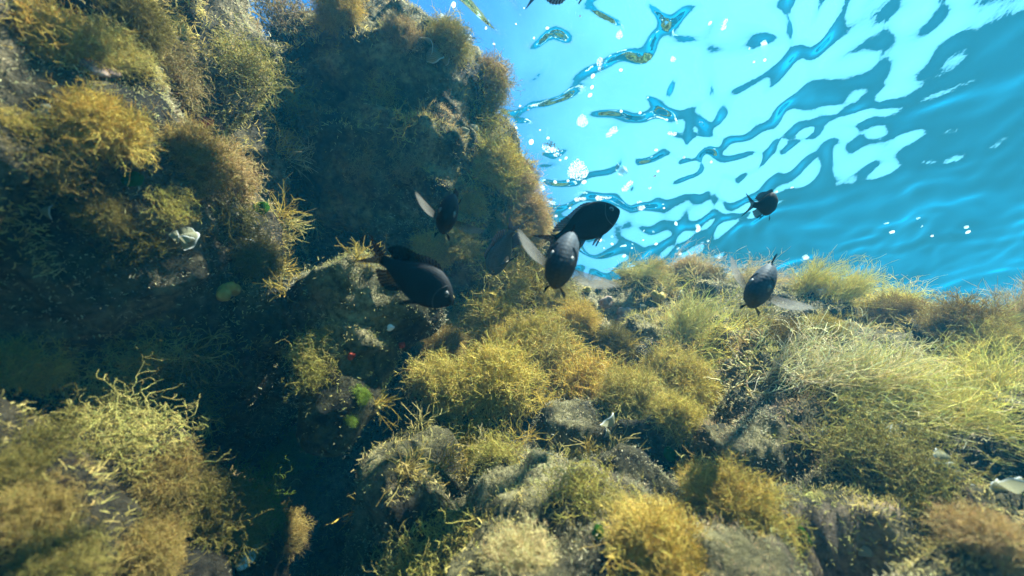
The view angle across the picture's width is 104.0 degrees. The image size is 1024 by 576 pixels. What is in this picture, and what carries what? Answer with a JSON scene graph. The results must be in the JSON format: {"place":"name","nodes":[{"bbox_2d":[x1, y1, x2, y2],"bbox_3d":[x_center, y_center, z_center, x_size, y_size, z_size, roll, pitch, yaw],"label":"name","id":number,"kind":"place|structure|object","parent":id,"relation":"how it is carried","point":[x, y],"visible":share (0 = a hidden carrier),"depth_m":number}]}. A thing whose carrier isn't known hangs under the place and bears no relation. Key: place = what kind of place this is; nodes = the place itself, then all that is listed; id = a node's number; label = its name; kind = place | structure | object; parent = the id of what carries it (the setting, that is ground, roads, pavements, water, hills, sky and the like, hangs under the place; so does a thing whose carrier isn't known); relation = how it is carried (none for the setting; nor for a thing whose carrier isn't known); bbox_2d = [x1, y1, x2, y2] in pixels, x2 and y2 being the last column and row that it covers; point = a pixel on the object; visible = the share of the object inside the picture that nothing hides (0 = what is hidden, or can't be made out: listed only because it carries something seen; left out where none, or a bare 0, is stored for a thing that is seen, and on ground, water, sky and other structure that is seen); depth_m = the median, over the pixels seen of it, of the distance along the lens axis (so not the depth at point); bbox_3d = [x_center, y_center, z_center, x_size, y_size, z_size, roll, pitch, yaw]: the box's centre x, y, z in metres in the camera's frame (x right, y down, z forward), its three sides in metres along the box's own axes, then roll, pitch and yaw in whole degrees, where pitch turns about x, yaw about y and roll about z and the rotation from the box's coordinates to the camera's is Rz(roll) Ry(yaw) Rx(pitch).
{"place":"outdoors","nodes":[
{"label":"outdoors","id":0,"kind":"place"},
{"bbox_2d":[248,0,1023,278],"label":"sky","id":1,"kind":"structure","parent":0,"point":[694,70]},
{"bbox_2d":[288,272,1023,575],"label":"seabed","id":2,"kind":"structure","parent":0,"point":[823,551],"depth_m":0.50},
{"bbox_2d":[0,0,321,472],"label":"rock wall","id":3,"kind":"structure","parent":2,"relation":"on","point":[78,304],"depth_m":0.47},
{"bbox_2d":[0,96,66,152],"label":"branching seaweed","id":4,"kind":"object","parent":3,"relation":"on","point":[22,122],"visible":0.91,"depth_m":0.36},
{"bbox_2d":[1,124,106,217],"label":"branching seaweed","id":5,"kind":"object","parent":3,"relation":"on","point":[62,172],"visible":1,"depth_m":0.36},
{"bbox_2d":[0,0,121,79],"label":"fluffy seaweed","id":6,"kind":"object","parent":3,"relation":"attached to","point":[51,28],"visible":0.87,"depth_m":0.40},
{"bbox_2d":[21,71,167,185],"bbox_3d":[-0.407,-0.158,0.400,0.106,0.122,0.096,-11,-45,-52],"label":"fluffy seaweed","id":7,"kind":"object","parent":3,"relation":"attached to","point":[103,123],"visible":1,"depth_m":0.39},
{"bbox_2d":[52,179,142,245],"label":"fluffy seaweed","id":8,"kind":"object","parent":3,"relation":"attached to","point":[102,218],"visible":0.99,"depth_m":0.41},
{"bbox_2d":[31,348,169,425],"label":"branching seaweed","id":9,"kind":"object","parent":3,"relation":"on","point":[95,396],"visible":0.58,"depth_m":0.46},
{"bbox_2d":[33,1,174,95],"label":"fluffy seaweed","id":10,"kind":"object","parent":3,"relation":"on","point":[114,44],"visible":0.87,"depth_m":0.44},
{"bbox_2d":[84,206,182,276],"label":"branching seaweed","id":11,"kind":"object","parent":3,"relation":"on","point":[139,243],"visible":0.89,"depth_m":0.44},
{"bbox_2d":[89,0,183,65],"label":"fluffy seaweed","id":12,"kind":"object","parent":3,"relation":"attached to","point":[154,30],"visible":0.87,"depth_m":0.47},
{"bbox_2d":[0,384,293,575],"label":"boulder","id":13,"kind":"object","parent":3,"relation":"on","point":[211,563],"visible":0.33,"depth_m":0.39},
{"bbox_2d":[0,436,60,496],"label":"fluffy seaweed","id":14,"kind":"object","parent":13,"relation":"on","point":[17,469],"visible":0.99,"depth_m":0.32},
{"bbox_2d":[0,457,98,554],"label":"fluffy seaweed","id":15,"kind":"object","parent":13,"relation":"on","point":[29,505],"visible":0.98,"depth_m":0.30},
{"bbox_2d":[0,328,102,398],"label":"fluffy seaweed","id":16,"kind":"object","parent":13,"relation":"on","point":[22,367],"visible":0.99,"depth_m":0.42},
{"bbox_2d":[0,376,113,483],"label":"branching seaweed","id":17,"kind":"object","parent":13,"relation":"on","point":[47,433],"visible":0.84,"depth_m":0.34},
{"bbox_2d":[0,504,125,575],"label":"fluffy seaweed","id":18,"kind":"object","parent":13,"relation":"on","point":[77,554],"visible":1,"depth_m":0.29},
{"bbox_2d":[34,360,237,511],"bbox_3d":[-0.403,0.174,0.416,0.156,0.175,0.158,8,2,21],"label":"branching seaweed","id":19,"kind":"object","parent":13,"relation":"on","point":[125,436],"visible":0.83,"depth_m":0.41},
{"bbox_2d":[80,315,215,402],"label":"branching seaweed","id":20,"kind":"object","parent":13,"relation":"on","point":[153,350],"visible":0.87,"depth_m":0.49},
{"bbox_2d":[109,495,200,575],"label":"fluffy seaweed","id":21,"kind":"object","parent":13,"relation":"on","point":[157,543],"visible":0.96,"depth_m":0.36},
{"bbox_2d":[118,435,235,529],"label":"fluffy seaweed","id":22,"kind":"object","parent":13,"relation":"on","point":[169,473],"visible":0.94,"depth_m":0.41},
{"bbox_2d":[107,315,253,427],"bbox_3d":[-0.469,0.106,0.539,0.173,0.161,0.196,-7,-75,34],"label":"branching seaweed","id":23,"kind":"object","parent":13,"relation":"on","point":[180,391],"visible":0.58,"depth_m":0.53},
{"bbox_2d":[137,382,237,454],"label":"branching seaweed","id":24,"kind":"object","parent":13,"relation":"on","point":[210,407],"visible":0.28,"depth_m":0.63},
{"bbox_2d":[153,458,247,546],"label":"fluffy seaweed","id":25,"kind":"object","parent":13,"relation":"on","point":[209,500],"visible":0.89,"depth_m":0.42},
{"bbox_2d":[182,458,284,575],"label":"fluffy seaweed","id":26,"kind":"object","parent":13,"relation":"on","point":[244,537],"visible":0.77,"depth_m":0.45},
{"bbox_2d":[228,451,292,497],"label":"branching seaweed","id":27,"kind":"object","parent":13,"relation":"on","point":[268,469],"visible":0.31,"depth_m":0.59},
{"bbox_2d":[274,501,316,574],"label":"fluffy seaweed","id":28,"kind":"object","parent":13,"relation":"on","point":[295,532],"visible":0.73,"depth_m":0.57},
{"bbox_2d":[139,181,214,234],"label":"branching seaweed","id":29,"kind":"object","parent":3,"relation":"on","point":[170,211],"visible":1,"depth_m":0.45},
{"bbox_2d":[156,36,218,116],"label":"branching seaweed","id":30,"kind":"object","parent":3,"relation":"on","point":[176,70],"visible":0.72,"depth_m":0.55},
{"bbox_2d":[152,105,247,216],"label":"fluffy seaweed","id":31,"kind":"object","parent":3,"relation":"attached to","point":[194,151],"visible":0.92,"depth_m":0.49},
{"bbox_2d":[205,132,274,206],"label":"fluffy seaweed","id":32,"kind":"object","parent":3,"relation":"hanging from","point":[245,168],"visible":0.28,"depth_m":0.57},
{"bbox_2d":[183,7,299,122],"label":"branching seaweed","id":33,"kind":"object","parent":3,"relation":"on","point":[253,68],"visible":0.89,"depth_m":0.66},
{"bbox_2d":[195,159,294,255],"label":"branching seaweed","id":34,"kind":"object","parent":3,"relation":"on","point":[229,221],"visible":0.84,"depth_m":0.54},
{"bbox_2d":[218,222,295,284],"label":"fluffy seaweed","id":35,"kind":"object","parent":3,"relation":"attached to","point":[255,262],"visible":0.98,"depth_m":0.56},
{"bbox_2d":[255,423,325,484],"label":"fluffy seaweed","id":36,"kind":"object","parent":3,"relation":"on","point":[290,446],"visible":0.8,"depth_m":0.91},
{"bbox_2d":[234,252,443,456],"bbox_3d":[-0.282,0.093,0.592,0.352,0.301,0.207,-11,-35,16],"label":"rock ledge","id":37,"kind":"object","parent":3,"relation":"attached to","point":[325,414],"visible":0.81,"depth_m":0.53},
{"bbox_2d":[278,314,342,383],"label":"branching seaweed","id":38,"kind":"object","parent":37,"relation":"on","point":[314,349],"visible":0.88,"depth_m":0.50},
{"bbox_2d":[281,347,350,402],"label":"branching seaweed","id":39,"kind":"object","parent":37,"relation":"hanging from","point":[315,376],"visible":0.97,"depth_m":0.49},
{"bbox_2d":[240,265,410,565],"bbox_3d":[-0.724,0.300,1.428,1.638,1.909,0.871,0,-34,0],"label":"cave rock","id":40,"kind":"object","parent":2,"relation":"on","point":[336,544],"visible":0.02,"depth_m":0.94},
{"bbox_2d":[362,526,447,575],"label":"branching seaweed","id":41,"kind":"object","parent":2,"relation":"on","point":[388,566],"visible":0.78,"depth_m":0.43},
{"bbox_2d":[267,0,556,356],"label":"rock buttress","id":42,"kind":"object","parent":2,"relation":"on","point":[354,58],"visible":0.37,"depth_m":0.93},
{"bbox_2d":[248,0,314,44],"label":"branching seaweed","id":43,"kind":"object","parent":42,"relation":"on","point":[277,12],"visible":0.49,"depth_m":1.00},
{"bbox_2d":[268,60,318,124],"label":"branching seaweed","id":44,"kind":"object","parent":42,"relation":"attached to","point":[287,92],"visible":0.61,"depth_m":0.88},
{"bbox_2d":[303,0,371,38],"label":"fluffy seaweed","id":45,"kind":"object","parent":42,"relation":"on","point":[333,14],"visible":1,"depth_m":0.88},
{"bbox_2d":[377,7,425,58],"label":"fluffy seaweed","id":46,"kind":"object","parent":42,"relation":"on","point":[405,33],"visible":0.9,"depth_m":0.91},
{"bbox_2d":[406,226,455,273],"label":"fluffy seaweed","id":47,"kind":"object","parent":42,"relation":"hanging from","point":[421,246],"visible":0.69,"depth_m":0.93},
{"bbox_2d":[417,7,482,72],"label":"fluffy seaweed","id":48,"kind":"object","parent":42,"relation":"on","point":[451,35],"visible":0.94,"depth_m":0.96},
{"bbox_2d":[424,211,487,268],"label":"fluffy seaweed","id":49,"kind":"object","parent":42,"relation":"hanging from","point":[461,245],"visible":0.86,"depth_m":0.93},
{"bbox_2d":[456,177,491,228],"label":"fluffy seaweed","id":50,"kind":"object","parent":42,"relation":"on","point":[471,205],"visible":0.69,"depth_m":0.98},
{"bbox_2d":[460,80,523,143],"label":"branching seaweed","id":51,"kind":"object","parent":42,"relation":"on","point":[489,123],"visible":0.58,"depth_m":1.06},
{"bbox_2d":[474,44,520,106],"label":"fluffy seaweed","id":52,"kind":"object","parent":42,"relation":"on","point":[494,63],"visible":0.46,"depth_m":1.08},
{"bbox_2d":[475,49,525,126],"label":"branching seaweed","id":53,"kind":"object","parent":42,"relation":"on","point":[492,101],"visible":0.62,"depth_m":1.08},
{"bbox_2d":[467,128,537,201],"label":"fluffy seaweed","id":54,"kind":"object","parent":42,"relation":"on","point":[488,152],"visible":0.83,"depth_m":1.00},
{"bbox_2d":[467,141,538,208],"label":"stringy seaweed","id":55,"kind":"object","parent":42,"relation":"attached to","point":[506,182],"visible":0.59,"depth_m":1.01},
{"bbox_2d":[0,0,1023,575],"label":"seaweed turf","id":56,"kind":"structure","parent":42,"relation":"on","point":[434,116],"depth_m":0.55},
{"bbox_2d":[261,459,329,521],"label":"fluffy seaweed","id":57,"kind":"object","parent":56,"relation":"on","point":[302,490],"visible":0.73,"depth_m":0.89},
{"bbox_2d":[71,1,1023,568],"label":"seaweed cover","id":58,"kind":"object","parent":56,"relation":"on","point":[295,223],"visible":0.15,"depth_m":0.62},
{"bbox_2d":[448,283,524,349],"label":"fluffy seaweed","id":59,"kind":"object","parent":58,"relation":"on","point":[478,317],"visible":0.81,"depth_m":0.90},
{"bbox_2d":[491,149,545,208],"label":"fluffy seaweed","id":60,"kind":"object","parent":42,"relation":"on","point":[527,179],"visible":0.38,"depth_m":1.05},
{"bbox_2d":[504,183,559,252],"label":"fluffy seaweed","id":61,"kind":"object","parent":42,"relation":"hanging from","point":[533,205],"visible":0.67,"depth_m":1.05},
{"bbox_2d":[379,495,482,575],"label":"branching seaweed","id":62,"kind":"object","parent":2,"relation":"on","point":[444,550],"visible":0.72,"depth_m":0.43},
{"bbox_2d":[395,343,485,431],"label":"fluffy seaweed","id":63,"kind":"object","parent":2,"relation":"on","point":[433,384],"visible":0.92,"depth_m":0.67},
{"bbox_2d":[419,319,476,362],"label":"fluffy seaweed","id":64,"kind":"object","parent":2,"relation":"on","point":[451,338],"visible":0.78,"depth_m":0.80},
{"bbox_2d":[425,403,508,467],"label":"branching seaweed","id":65,"kind":"object","parent":2,"relation":"on","point":[470,426],"visible":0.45,"depth_m":0.66},
{"bbox_2d":[458,420,529,487],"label":"branching seaweed","id":66,"kind":"object","parent":2,"relation":"on","point":[491,446],"visible":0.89,"depth_m":0.53},
{"bbox_2d":[439,325,561,436],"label":"fluffy seaweed","id":67,"kind":"object","parent":2,"relation":"on","point":[503,373],"visible":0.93,"depth_m":0.69},
{"bbox_2d":[462,235,554,316],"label":"fluffy seaweed","id":68,"kind":"object","parent":2,"relation":"on","point":[511,278],"visible":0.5,"depth_m":0.97},
{"bbox_2d":[486,199,540,264],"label":"fluffy seaweed","id":69,"kind":"object","parent":68,"relation":"on","point":[503,222],"visible":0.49,"depth_m":1.01},
{"bbox_2d":[477,507,561,575],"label":"fluffy seaweed","id":70,"kind":"object","parent":2,"relation":"on","point":[507,549],"visible":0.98,"depth_m":0.37},
{"bbox_2d":[493,300,597,388],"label":"fluffy seaweed","id":71,"kind":"object","parent":2,"relation":"on","point":[541,335],"visible":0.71,"depth_m":0.81},
{"bbox_2d":[533,278,592,319],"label":"fluffy seaweed","id":72,"kind":"object","parent":2,"relation":"on","point":[555,295],"visible":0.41,"depth_m":1.02},
{"bbox_2d":[550,292,605,340],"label":"fluffy seaweed","id":73,"kind":"object","parent":2,"relation":"on","point":[576,314],"visible":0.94,"depth_m":0.90},
{"bbox_2d":[536,331,625,402],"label":"fluffy seaweed","id":74,"kind":"object","parent":2,"relation":"on","point":[577,382],"visible":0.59,"depth_m":0.75},
{"bbox_2d":[529,446,633,541],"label":"branching seaweed","id":75,"kind":"object","parent":2,"relation":"on","point":[579,485],"visible":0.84,"depth_m":0.43},
{"bbox_2d":[590,316,644,364],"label":"fluffy seaweed","id":76,"kind":"object","parent":2,"relation":"on","point":[612,338],"visible":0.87,"depth_m":0.88},
{"bbox_2d":[589,352,674,421],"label":"fluffy seaweed","id":77,"kind":"object","parent":2,"relation":"on","point":[635,387],"visible":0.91,"depth_m":0.65},
{"bbox_2d":[604,251,692,292],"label":"stringy seaweed","id":78,"kind":"object","parent":2,"relation":"on","point":[633,271],"visible":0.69,"depth_m":1.21},
{"bbox_2d":[579,466,730,575],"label":"fluffy seaweed","id":79,"kind":"object","parent":2,"relation":"on","point":[649,539],"visible":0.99,"depth_m":0.34},
{"bbox_2d":[629,332,718,389],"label":"fluffy seaweed","id":80,"kind":"object","parent":2,"relation":"on","point":[665,355],"visible":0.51,"depth_m":0.76},
{"bbox_2d":[637,386,711,453],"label":"fluffy seaweed","id":81,"kind":"object","parent":2,"relation":"on","point":[671,407],"visible":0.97,"depth_m":0.59},
{"bbox_2d":[652,348,731,418],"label":"fluffy seaweed","id":82,"kind":"object","parent":2,"relation":"on","point":[701,390],"visible":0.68,"depth_m":0.71},
{"bbox_2d":[650,266,746,350],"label":"stringy seaweed","id":83,"kind":"object","parent":2,"relation":"on","point":[689,321],"visible":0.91,"depth_m":0.85},
{"bbox_2d":[662,271,807,370],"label":"stringy seaweed","id":84,"kind":"object","parent":2,"relation":"on","point":[711,352],"visible":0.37,"depth_m":0.84},
{"bbox_2d":[665,441,806,561],"bbox_3d":[0.231,0.225,0.411,0.124,0.112,0.142,23,3,-31],"label":"fluffy seaweed","id":85,"kind":"object","parent":2,"relation":"on","point":[712,489],"visible":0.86,"depth_m":0.40},
{"bbox_2d":[703,314,776,398],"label":"antler seaweed","id":86,"kind":"object","parent":2,"relation":"on","point":[745,380],"visible":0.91,"depth_m":0.66},
{"bbox_2d":[726,471,815,568],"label":"branching seaweed","id":87,"kind":"object","parent":2,"relation":"on","point":[780,524],"visible":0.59,"depth_m":0.38},
{"bbox_2d":[739,307,827,350],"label":"branching seaweed","id":88,"kind":"object","parent":2,"relation":"on","point":[785,331],"visible":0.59,"depth_m":0.71},
{"bbox_2d":[777,245,869,295],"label":"stringy seaweed","id":89,"kind":"object","parent":2,"relation":"on","point":[813,275],"visible":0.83,"depth_m":0.97},
{"bbox_2d":[792,304,861,346],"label":"fluffy seaweed","id":90,"kind":"object","parent":2,"relation":"on","point":[826,320],"visible":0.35,"depth_m":0.77},
{"bbox_2d":[730,305,975,448],"bbox_3d":[0.513,0.121,0.621,0.310,0.191,0.382,2,5,0],"label":"stringy seaweed","id":91,"kind":"object","parent":2,"relation":"on","point":[791,370],"visible":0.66,"depth_m":0.61},
{"bbox_2d":[788,254,920,311],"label":"stringy seaweed","id":92,"kind":"object","parent":2,"relation":"on","point":[849,288],"visible":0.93,"depth_m":0.92},
{"bbox_2d":[760,374,983,500],"bbox_3d":[0.409,0.194,0.486,0.181,0.153,0.136,-15,-37,22],"label":"branching seaweed","id":93,"kind":"object","parent":2,"relation":"on","point":[843,451],"visible":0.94,"depth_m":0.47},
{"bbox_2d":[858,268,944,311],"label":"stringy seaweed","id":94,"kind":"object","parent":2,"relation":"on","point":[901,287],"visible":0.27,"depth_m":0.92},
{"bbox_2d":[788,299,1023,431],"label":"stringy seaweed","id":95,"kind":"object","parent":2,"relation":"on","point":[843,383],"visible":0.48,"depth_m":0.55},
{"bbox_2d":[861,288,951,331],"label":"fluffy seaweed","id":96,"kind":"object","parent":2,"relation":"on","point":[903,311],"visible":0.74,"depth_m":0.87},
{"bbox_2d":[801,327,1021,493],"bbox_3d":[0.518,0.144,0.533,0.232,0.286,0.143,-6,-72,1],"label":"stringy seaweed","id":97,"kind":"object","parent":2,"relation":"on","point":[879,400],"visible":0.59,"depth_m":0.52},
{"bbox_2d":[800,316,1023,478],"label":"stringy seaweed","id":98,"kind":"object","parent":2,"relation":"on","point":[899,390],"visible":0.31,"depth_m":0.51},
{"bbox_2d":[860,448,984,544],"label":"branching seaweed","id":99,"kind":"object","parent":2,"relation":"on","point":[926,495],"visible":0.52,"depth_m":0.41},
{"bbox_2d":[841,407,1015,546],"bbox_3d":[0.446,0.206,0.442,0.147,0.132,0.133,52,-7,-8],"label":"branching seaweed","id":100,"kind":"object","parent":2,"relation":"on","point":[917,469],"visible":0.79,"depth_m":0.43},
{"bbox_2d":[877,347,1023,456],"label":"stringy seaweed","id":101,"kind":"object","parent":2,"relation":"on","point":[992,427],"visible":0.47,"depth_m":0.48},
{"bbox_2d":[896,286,1022,352],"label":"fluffy seaweed","id":102,"kind":"object","parent":2,"relation":"on","point":[942,319],"visible":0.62,"depth_m":0.73},
{"bbox_2d":[897,318,1023,400],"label":"stringy seaweed","id":103,"kind":"object","parent":2,"relation":"on","point":[1004,369],"visible":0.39,"depth_m":0.54},
{"bbox_2d":[914,490,1023,575],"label":"fluffy seaweed","id":104,"kind":"object","parent":2,"relation":"on","point":[998,536],"visible":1,"depth_m":0.30},
{"bbox_2d":[929,309,1023,377],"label":"fluffy seaweed","id":105,"kind":"object","parent":2,"relation":"on","point":[1016,338],"visible":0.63,"depth_m":0.67},
{"bbox_2d":[962,268,1023,332],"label":"stringy seaweed","id":106,"kind":"object","parent":2,"relation":"on","point":[1018,299],"visible":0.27,"depth_m":0.78},
{"bbox_2d":[460,0,1023,315],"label":"water","id":107,"kind":"structure","parent":0,"point":[913,201],"depth_m":1.66},
{"bbox_2d":[354,233,452,307],"bbox_3d":[-0.113,-0.014,0.430,0.115,0.059,0.030,31,3,-7],"label":"fish","id":108,"kind":"object","parent":107,"relation":"in","point":[418,279],"visible":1,"depth_m":0.42},
{"bbox_2d":[415,188,484,240],"bbox_3d":[-0.078,-0.095,0.512,0.094,0.131,0.068,15,-77,-9],"label":"fish","id":109,"kind":"object","parent":107,"relation":"in","point":[445,216],"visible":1,"depth_m":0.47},
{"bbox_2d":[484,217,527,275],"bbox_3d":[-0.013,-0.086,0.837,0.074,0.067,0.138,20,-39,-27],"label":"fish","id":110,"kind":"object","parent":107,"relation":"in","point":[498,252],"visible":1,"depth_m":0.83},
{"bbox_2d":[518,224,618,298],"bbox_3d":[0.066,-0.031,0.463,0.120,0.085,0.165,18,11,10],"label":"fish","id":111,"kind":"object","parent":107,"relation":"in","point":[559,263],"visible":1,"depth_m":0.41},
{"bbox_2d":[532,201,619,257],"bbox_3d":[0.101,-0.088,0.605,0.136,0.026,0.067,-26,-80,3],"label":"fish","id":112,"kind":"object","parent":107,"relation":"in","point":[597,220],"visible":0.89,"depth_m":0.60},
{"bbox_2d":[741,189,777,219],"bbox_3d":[0.374,-0.124,0.599,0.029,0.046,0.090,19,25,41],"label":"fish","id":113,"kind":"object","parent":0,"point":[766,204],"visible":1,"depth_m":0.59},
{"bbox_2d":[730,254,813,315],"bbox_3d":[0.337,-0.004,0.538,0.070,0.121,0.137,-15,-37,21],"label":"fish","id":114,"kind":"object","parent":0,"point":[759,287],"visible":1,"depth_m":0.48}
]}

